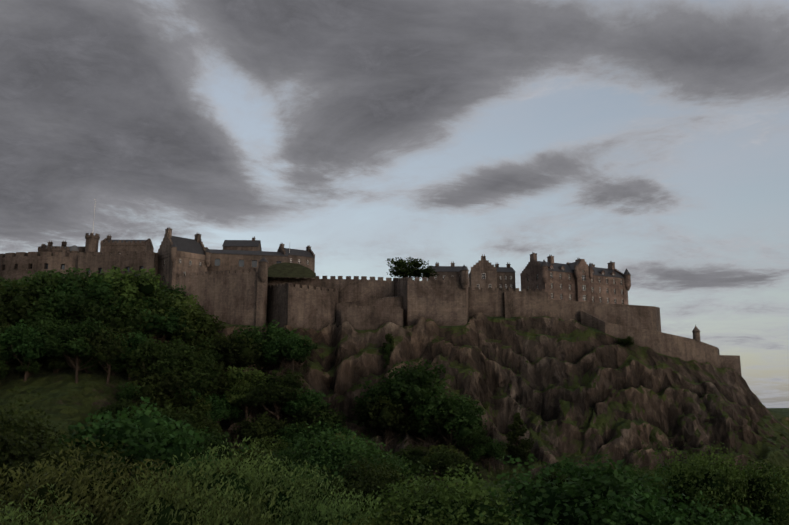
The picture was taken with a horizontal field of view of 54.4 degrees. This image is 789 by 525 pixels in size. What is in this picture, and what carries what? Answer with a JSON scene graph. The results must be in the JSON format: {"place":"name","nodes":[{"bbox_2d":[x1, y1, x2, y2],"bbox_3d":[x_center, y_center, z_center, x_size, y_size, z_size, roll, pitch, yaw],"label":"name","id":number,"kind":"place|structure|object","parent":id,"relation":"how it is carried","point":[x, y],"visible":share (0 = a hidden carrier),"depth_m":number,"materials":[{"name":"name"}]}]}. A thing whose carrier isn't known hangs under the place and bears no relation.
{"place":"outdoors","nodes":[
{"label":"outdoors","id":0,"kind":"place"},
{"bbox_2d":[0,312,788,524],"bbox_3d":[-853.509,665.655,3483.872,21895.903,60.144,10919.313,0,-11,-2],"label":"terrain","id":1,"kind":"structure","parent":0,"point":[575,390],"depth_m":231.03,"materials":[{"name":"brown stone"}]},
{"bbox_2d":[0,276,11,286],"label":"round tree","id":2,"kind":"object","parent":1,"relation":"on","point":[3,281],"visible":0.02,"depth_m":234.95,"materials":[{"name":"green plant"}]},
{"bbox_2d":[0,328,22,364],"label":"round tree","id":3,"kind":"object","parent":1,"relation":"on","point":[13,359],"visible":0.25,"depth_m":207.04,"materials":[{"name":"green plant"}]},
{"bbox_2d":[0,299,37,335],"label":"round tree","id":4,"kind":"object","parent":1,"relation":"on","point":[10,316],"visible":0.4,"depth_m":209.80,"materials":[{"name":"green plant"}]},
{"bbox_2d":[0,278,42,314],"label":"round tree","id":5,"kind":"object","parent":1,"relation":"on","point":[19,298],"visible":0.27,"depth_m":212.60,"materials":[{"name":"green plant"}]},
{"bbox_2d":[0,290,47,327],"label":"round tree","id":6,"kind":"object","parent":1,"relation":"on","point":[22,317],"visible":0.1,"depth_m":214.02,"materials":[{"name":"green plant"}]},
{"bbox_2d":[0,319,51,380],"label":"round tree","id":7,"kind":"object","parent":1,"relation":"on","point":[11,337],"visible":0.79,"depth_m":202.89,"materials":[{"name":"green plant"}]},
{"bbox_2d":[15,358,41,377],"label":"bush","id":8,"kind":"object","parent":1,"relation":"on","point":[32,367],"visible":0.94,"depth_m":207.27,"materials":[{"name":"green plant"}]},
{"bbox_2d":[0,272,79,311],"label":"round tree","id":9,"kind":"object","parent":1,"relation":"on","point":[60,279],"visible":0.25,"depth_m":217.37,"materials":[{"name":"green plant"}]},
{"bbox_2d":[23,313,76,373],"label":"round tree","id":10,"kind":"object","parent":1,"relation":"on","point":[49,327],"visible":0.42,"depth_m":206.63,"materials":[{"name":"green plant"}]},
{"bbox_2d":[20,292,87,359],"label":"round tree","id":11,"kind":"object","parent":1,"relation":"on","point":[38,315],"visible":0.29,"depth_m":213.21,"materials":[{"name":"green plant"}]},
{"bbox_2d":[18,268,108,299],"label":"round tree","id":12,"kind":"object","parent":1,"relation":"on","point":[46,278],"visible":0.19,"depth_m":218.41,"materials":[{"name":"green plant"}]},
{"bbox_2d":[0,483,129,524],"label":"bush","id":13,"kind":"object","parent":1,"relation":"on","point":[48,522],"visible":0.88,"depth_m":47.13,"materials":[{"name":"green plant"}]},
{"bbox_2d":[0,386,133,510],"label":"bush","id":14,"kind":"object","parent":1,"relation":"on","point":[16,446],"visible":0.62,"depth_m":93.31,"materials":[{"name":"green plant"}]},
{"bbox_2d":[32,267,104,319],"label":"round tree","id":15,"kind":"object","parent":1,"relation":"on","point":[81,298],"visible":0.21,"depth_m":214.54,"materials":[{"name":"green plant"}]},
{"bbox_2d":[0,251,158,283],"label":"wall","id":16,"kind":"structure","parent":1,"relation":"on","point":[18,265],"depth_m":266.41,"materials":[{"name":"stone"}]},
{"bbox_2d":[41,317,122,382],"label":"round tree","id":17,"kind":"object","parent":1,"relation":"on","point":[64,346],"visible":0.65,"depth_m":203.33,"materials":[{"name":"green plant"}]},
{"bbox_2d":[42,272,126,325],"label":"round tree","id":18,"kind":"object","parent":1,"relation":"on","point":[107,295],"visible":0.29,"depth_m":215.93,"materials":[{"name":"green plant"}]},
{"bbox_2d":[75,358,97,372],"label":"bush","id":19,"kind":"object","parent":1,"relation":"on","point":[90,363],"visible":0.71,"depth_m":207.77,"materials":[{"name":"green plant"}]},
{"bbox_2d":[38,199,153,256],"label":"building","id":20,"kind":"structure","parent":1,"relation":"on","point":[107,244],"depth_m":298.36,"materials":[{"name":"stone"}]},
{"bbox_2d":[0,437,203,524],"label":"bush","id":21,"kind":"object","parent":1,"relation":"on","point":[89,492],"visible":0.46,"depth_m":52.19,"materials":[{"name":"green plant"}]},
{"bbox_2d":[73,321,142,383],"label":"round tree","id":22,"kind":"object","parent":1,"relation":"on","point":[106,350],"visible":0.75,"depth_m":203.41,"materials":[{"name":"green plant"}]},
{"bbox_2d":[103,361,124,375],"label":"bush","id":23,"kind":"object","parent":1,"relation":"on","point":[116,368],"visible":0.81,"depth_m":211.10,"materials":[{"name":"green plant"}]},
{"bbox_2d":[74,295,155,337],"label":"round tree","id":24,"kind":"object","parent":1,"relation":"on","point":[98,314],"visible":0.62,"depth_m":212.90,"materials":[{"name":"green plant"}]},
{"bbox_2d":[90,398,144,424],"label":"bush","id":25,"kind":"object","parent":1,"relation":"on","point":[114,408],"visible":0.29,"depth_m":189.57,"materials":[{"name":"green plant"}]},
{"bbox_2d":[85,266,166,316],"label":"tree","id":26,"kind":"object","parent":1,"relation":"on","point":[142,285],"visible":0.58,"depth_m":219.50,"materials":[{"name":"green plant"}]},
{"bbox_2d":[52,397,205,489],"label":"bush","id":27,"kind":"object","parent":1,"relation":"on","point":[140,438],"visible":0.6,"depth_m":104.50,"materials":[{"name":"green plant"}]},
{"bbox_2d":[110,329,155,379],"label":"round tree","id":28,"kind":"object","parent":1,"relation":"on","point":[135,341],"visible":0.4,"depth_m":208.33,"materials":[{"name":"green plant"}]},
{"bbox_2d":[115,382,156,404],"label":"bush","id":29,"kind":"object","parent":1,"relation":"on","point":[126,394],"visible":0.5,"depth_m":201.30,"materials":[{"name":"green plant"}]},
{"bbox_2d":[107,280,183,335],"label":"round tree","id":30,"kind":"object","parent":1,"relation":"on","point":[163,303],"visible":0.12,"depth_m":221.85,"materials":[{"name":"green plant"}]},
{"bbox_2d":[128,406,174,418],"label":"bush","id":31,"kind":"object","parent":1,"relation":"on","point":[159,409],"visible":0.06,"depth_m":198.91,"materials":[{"name":"green plant"}]},
{"bbox_2d":[123,334,186,379],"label":"round tree","id":32,"kind":"object","parent":1,"relation":"on","point":[152,353],"visible":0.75,"depth_m":207.56,"materials":[{"name":"green plant"}]},
{"bbox_2d":[128,296,190,343],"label":"round tree","id":33,"kind":"object","parent":1,"relation":"on","point":[171,325],"visible":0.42,"depth_m":218.58,"materials":[{"name":"green plant"}]},
{"bbox_2d":[127,367,203,412],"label":"round tree","id":34,"kind":"object","parent":1,"relation":"on","point":[168,384],"visible":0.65,"depth_m":203.91,"materials":[{"name":"green plant"}]},
{"bbox_2d":[119,291,214,345],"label":"tree","id":35,"kind":"object","parent":1,"relation":"on","point":[196,323],"visible":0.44,"depth_m":222.41,"materials":[{"name":"green plant"}]},
{"bbox_2d":[141,470,196,503],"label":"bush","id":36,"kind":"object","parent":1,"relation":"on","point":[169,480],"visible":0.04,"depth_m":107.19,"materials":[{"name":"green plant"}]},
{"bbox_2d":[160,282,190,299],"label":"round tree","id":37,"kind":"object","parent":1,"relation":"on","point":[176,290],"visible":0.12,"depth_m":249.39,"materials":[{"name":"green plant"}]},
{"bbox_2d":[149,400,212,433],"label":"bush","id":38,"kind":"object","parent":1,"relation":"on","point":[191,418],"visible":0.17,"depth_m":199.54,"materials":[{"name":"green plant"}]},
{"bbox_2d":[157,227,211,289],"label":"building","id":39,"kind":"structure","parent":1,"relation":"on","point":[178,255],"depth_m":261.49,"materials":[{"name":"stone"}]},
{"bbox_2d":[144,365,224,395],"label":"bush","id":40,"kind":"object","parent":1,"relation":"on","point":[191,377],"visible":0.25,"depth_m":208.85,"materials":[{"name":"green plant"}]},
{"bbox_2d":[155,370,215,410],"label":"bush","id":41,"kind":"object","parent":1,"relation":"on","point":[192,392],"visible":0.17,"depth_m":207.26,"materials":[{"name":"green plant"}]},
{"bbox_2d":[151,342,226,393],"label":"round tree","id":42,"kind":"object","parent":1,"relation":"on","point":[211,374],"visible":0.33,"depth_m":211.63,"materials":[{"name":"green plant"}]},
{"bbox_2d":[173,419,210,444],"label":"bush","id":43,"kind":"object","parent":1,"relation":"on","point":[194,430],"depth_m":194.88,"materials":[{"name":"green plant"}]},
{"bbox_2d":[158,303,226,340],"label":"round tree","id":44,"kind":"object","parent":1,"relation":"on","point":[216,328],"visible":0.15,"depth_m":233.46,"materials":[{"name":"green plant"}]},
{"bbox_2d":[89,461,298,524],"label":"bush","id":45,"kind":"object","parent":1,"relation":"on","point":[161,510],"visible":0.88,"depth_m":49.88,"materials":[{"name":"green plant"}]},
{"bbox_2d":[167,450,225,482],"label":"bush","id":46,"kind":"object","parent":1,"relation":"on","point":[216,459],"visible":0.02,"depth_m":122.21,"materials":[{"name":"green plant"}]},
{"bbox_2d":[168,428,232,465],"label":"bush","id":47,"kind":"object","parent":1,"relation":"on","point":[213,438],"visible":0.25,"depth_m":165.25,"materials":[{"name":"green plant"}]},
{"bbox_2d":[177,332,236,369],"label":"round tree","id":48,"kind":"object","parent":1,"relation":"on","point":[195,342],"visible":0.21,"depth_m":224.91,"materials":[{"name":"green plant"}]},
{"bbox_2d":[196,392,244,434],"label":"bush","id":49,"kind":"object","parent":1,"relation":"on","point":[220,410],"visible":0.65,"depth_m":211.86,"materials":[{"name":"green plant"}]},
{"bbox_2d":[193,510,256,524],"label":"bush","id":50,"kind":"object","parent":1,"relation":"on","point":[237,521],"visible":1,"depth_m":45.11,"materials":[{"name":"green plant"}]},
{"bbox_2d":[198,329,269,394],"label":"round tree","id":51,"kind":"object","parent":1,"relation":"on","point":[244,357],"visible":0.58,"depth_m":221.77,"materials":[{"name":"green plant"}]},
{"bbox_2d":[225,442,250,458],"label":"bush","id":52,"kind":"object","parent":1,"relation":"on","point":[243,448],"depth_m":172.85,"materials":[{"name":"green plant"}]},
{"bbox_2d":[198,445,280,482],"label":"bush","id":53,"kind":"object","parent":1,"relation":"on","point":[241,458],"visible":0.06,"depth_m":116.99,"materials":[{"name":"green plant"}]},
{"bbox_2d":[125,435,364,524],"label":"bush","id":54,"kind":"object","parent":1,"relation":"on","point":[239,482],"visible":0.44,"depth_m":58.40,"materials":[{"name":"green plant"}]},
{"bbox_2d":[221,366,269,420],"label":"tree","id":55,"kind":"object","parent":1,"relation":"on","point":[241,382],"visible":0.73,"depth_m":215.41,"materials":[{"name":"green plant"}]},
{"bbox_2d":[231,411,291,448],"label":"round tree","id":56,"kind":"object","parent":1,"relation":"on","point":[260,427],"visible":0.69,"depth_m":204.37,"materials":[{"name":"green plant"}]},
{"bbox_2d":[230,435,297,467],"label":"bush","id":57,"kind":"object","parent":1,"relation":"on","point":[270,445],"visible":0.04,"depth_m":160.00,"materials":[{"name":"green plant"}]},
{"bbox_2d":[233,320,299,368],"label":"round tree","id":58,"kind":"object","parent":1,"relation":"on","point":[271,332],"visible":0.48,"depth_m":229.23,"materials":[{"name":"green plant"}]},
{"bbox_2d":[246,447,296,496],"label":"bush","id":59,"kind":"object","parent":1,"relation":"on","point":[275,451],"depth_m":113.74,"materials":[{"name":"green plant"}]},
{"bbox_2d":[243,368,304,420],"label":"round tree","id":60,"kind":"object","parent":1,"relation":"on","point":[274,393],"visible":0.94,"depth_m":209.51,"materials":[{"name":"green plant"}]},
{"bbox_2d":[263,331,317,372],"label":"round tree","id":61,"kind":"object","parent":1,"relation":"on","point":[294,348],"visible":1,"depth_m":222.05,"materials":[{"name":"green plant"}]},
{"bbox_2d":[279,387,330,415],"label":"round tree","id":62,"kind":"object","parent":1,"relation":"on","point":[288,407],"visible":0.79,"depth_m":210.86,"materials":[{"name":"green plant"}]},
{"bbox_2d":[287,402,348,436],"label":"round tree","id":63,"kind":"object","parent":1,"relation":"on","point":[309,416],"visible":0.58,"depth_m":208.43,"materials":[{"name":"green plant"}]},
{"bbox_2d":[259,475,381,524],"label":"bush","id":64,"kind":"object","parent":1,"relation":"on","point":[318,518],"visible":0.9,"depth_m":52.48,"materials":[{"name":"green plant"}]},
{"bbox_2d":[307,432,358,453],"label":"bush","id":65,"kind":"object","parent":1,"relation":"on","point":[342,439],"visible":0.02,"depth_m":141.10,"materials":[{"name":"green plant"}]},
{"bbox_2d":[247,421,419,512],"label":"bush","id":66,"kind":"object","parent":1,"relation":"on","point":[330,456],"visible":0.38,"depth_m":99.08,"materials":[{"name":"green plant"}]},
{"bbox_2d":[313,423,362,447],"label":"bush","id":67,"kind":"object","parent":1,"relation":"on","point":[336,431],"visible":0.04,"depth_m":201.33,"materials":[{"name":"green plant"}]},
{"bbox_2d":[205,236,515,290],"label":"castle buildings","id":68,"kind":"structure","parent":1,"relation":"on","point":[236,255],"depth_m":276.21,"materials":[{"name":"stone"}]},
{"bbox_2d":[314,450,435,519],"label":"bush","id":69,"kind":"object","parent":1,"relation":"on","point":[365,480],"visible":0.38,"depth_m":88.57,"materials":[{"name":"green plant"}]},
{"bbox_2d":[349,395,422,449],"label":"round tree","id":70,"kind":"object","parent":1,"relation":"on","point":[385,417],"visible":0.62,"depth_m":204.79,"materials":[{"name":"green plant"}]},
{"bbox_2d":[383,344,389,367],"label":"bush","id":71,"kind":"object","parent":1,"relation":"on","point":[387,354],"visible":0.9,"depth_m":231.37,"materials":[{"name":"green plant"}]},
{"bbox_2d":[324,504,449,524],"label":"bush","id":72,"kind":"object","parent":1,"relation":"on","point":[374,520],"visible":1,"depth_m":46.76,"materials":[{"name":"green plant"}]},
{"bbox_2d":[382,333,393,351],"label":"bush","id":73,"kind":"object","parent":1,"relation":"on","point":[389,337],"visible":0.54,"depth_m":234.09,"materials":[{"name":"green plant"}]},
{"bbox_2d":[353,358,447,434],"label":"round tree","id":74,"kind":"object","parent":1,"relation":"on","point":[412,388],"visible":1,"depth_m":206.55,"materials":[{"name":"green plant"}]},
{"bbox_2d":[391,444,426,476],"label":"round tree","id":75,"kind":"object","parent":1,"relation":"on","point":[413,455],"visible":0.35,"depth_m":190.84,"materials":[{"name":"green plant"}]},
{"bbox_2d":[386,257,437,280],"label":"round tree","id":76,"kind":"object","parent":1,"relation":"on","point":[401,268],"visible":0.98,"depth_m":263.32,"materials":[{"name":"green plant"}]},
{"bbox_2d":[392,457,439,486],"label":"bush","id":77,"kind":"object","parent":1,"relation":"on","point":[416,473],"visible":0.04,"depth_m":104.35,"materials":[{"name":"green plant"}]},
{"bbox_2d":[394,401,449,442],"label":"round tree","id":78,"kind":"object","parent":1,"relation":"on","point":[419,423],"visible":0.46,"depth_m":205.04,"materials":[{"name":"green plant"}]},
{"bbox_2d":[353,461,526,524],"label":"bush","id":79,"kind":"object","parent":1,"relation":"on","point":[450,505],"visible":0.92,"depth_m":55.73,"materials":[{"name":"green plant"}]},
{"bbox_2d":[420,443,469,480],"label":"bush","id":80,"kind":"object","parent":1,"relation":"on","point":[452,448],"visible":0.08,"depth_m":187.95,"materials":[{"name":"green plant"}]},
{"bbox_2d":[409,386,486,451],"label":"round tree","id":81,"kind":"object","parent":1,"relation":"on","point":[463,418],"visible":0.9,"depth_m":201.20,"materials":[{"name":"green plant"}]},
{"bbox_2d":[418,445,481,486],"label":"bush","id":82,"kind":"object","parent":1,"relation":"on","point":[444,460],"visible":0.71,"depth_m":156.16,"materials":[{"name":"green plant"}]},
{"bbox_2d":[166,257,741,375],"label":"castle outer walls","id":83,"kind":"structure","parent":1,"relation":"on","point":[247,297],"depth_m":251.06,"materials":[{"name":"stone"}]},
{"bbox_2d":[452,426,490,460],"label":"round tree","id":84,"kind":"object","parent":1,"relation":"on","point":[480,437],"visible":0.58,"depth_m":204.24,"materials":[{"name":"green plant"}]},
{"bbox_2d":[468,439,506,471],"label":"round tree","id":85,"kind":"object","parent":1,"relation":"on","point":[489,450],"visible":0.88,"depth_m":205.06,"materials":[{"name":"green plant"}]},
{"bbox_2d":[505,412,533,464],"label":"conifer tree","id":86,"kind":"object","parent":1,"relation":"on","point":[521,447],"visible":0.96,"depth_m":210.90,"materials":[{"name":"green plant"}]},
{"bbox_2d":[511,517,563,524],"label":"bush","id":87,"kind":"object","parent":1,"relation":"on","point":[520,523],"visible":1,"depth_m":45.59,"materials":[{"name":"green plant"}]},
{"bbox_2d":[511,468,583,504],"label":"bush","id":88,"kind":"object","parent":1,"relation":"on","point":[551,478],"visible":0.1,"depth_m":110.88,"materials":[{"name":"green plant"}]},
{"bbox_2d":[534,456,588,484],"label":"bush","id":89,"kind":"object","parent":1,"relation":"on","point":[569,464],"visible":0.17,"depth_m":138.56,"materials":[{"name":"green plant"}]},
{"bbox_2d":[520,252,630,304],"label":"hospital block","id":90,"kind":"structure","parent":1,"relation":"on","point":[580,280],"depth_m":274.05,"materials":[{"name":"stone"}]},
{"bbox_2d":[469,453,722,524],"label":"bush","id":91,"kind":"object","parent":1,"relation":"on","point":[545,505],"visible":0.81,"depth_m":56.15,"materials":[{"name":"green plant"}]},
{"bbox_2d":[584,465,637,489],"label":"bush","id":92,"kind":"object","parent":1,"relation":"on","point":[608,479],"visible":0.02,"depth_m":119.24,"materials":[{"name":"green plant"}]},
{"bbox_2d":[615,335,634,346],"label":"bush","id":93,"kind":"object","parent":1,"relation":"on","point":[627,341],"visible":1,"depth_m":245.21,"materials":[{"name":"green plant"}]},
{"bbox_2d":[567,482,692,524],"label":"bush","id":94,"kind":"object","parent":1,"relation":"on","point":[661,510],"visible":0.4,"depth_m":53.13,"materials":[{"name":"green plant"}]},
{"bbox_2d":[610,463,670,496],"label":"bush","id":95,"kind":"object","parent":1,"relation":"on","point":[639,471],"depth_m":88.32,"materials":[{"name":"green plant"}]},
{"bbox_2d":[648,441,788,524],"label":"bush","id":96,"kind":"object","parent":1,"relation":"on","point":[726,486],"visible":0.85,"depth_m":72.86,"materials":[{"name":"green plant"}]},
{"bbox_2d":[660,490,783,524],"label":"bush","id":97,"kind":"object","parent":1,"relation":"on","point":[701,508],"visible":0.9,"depth_m":52.53,"materials":[{"name":"green plant"}]},
{"bbox_2d":[746,475,776,524],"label":"conifer tree","id":98,"kind":"object","parent":1,"relation":"on","point":[757,511],"visible":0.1,"depth_m":72.85,"materials":[{"name":"green plant"}]},
{"bbox_2d":[741,467,788,504],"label":"round tree","id":99,"kind":"object","parent":1,"relation":"on","point":[774,484],"visible":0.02,"depth_m":108.77,"materials":[{"name":"green plant"}]},
{"bbox_2d":[0,0,788,407],"label":"sky","id":100,"kind":"structure","parent":0,"point":[649,138],"materials":[{"name":"grey"}]}
]}

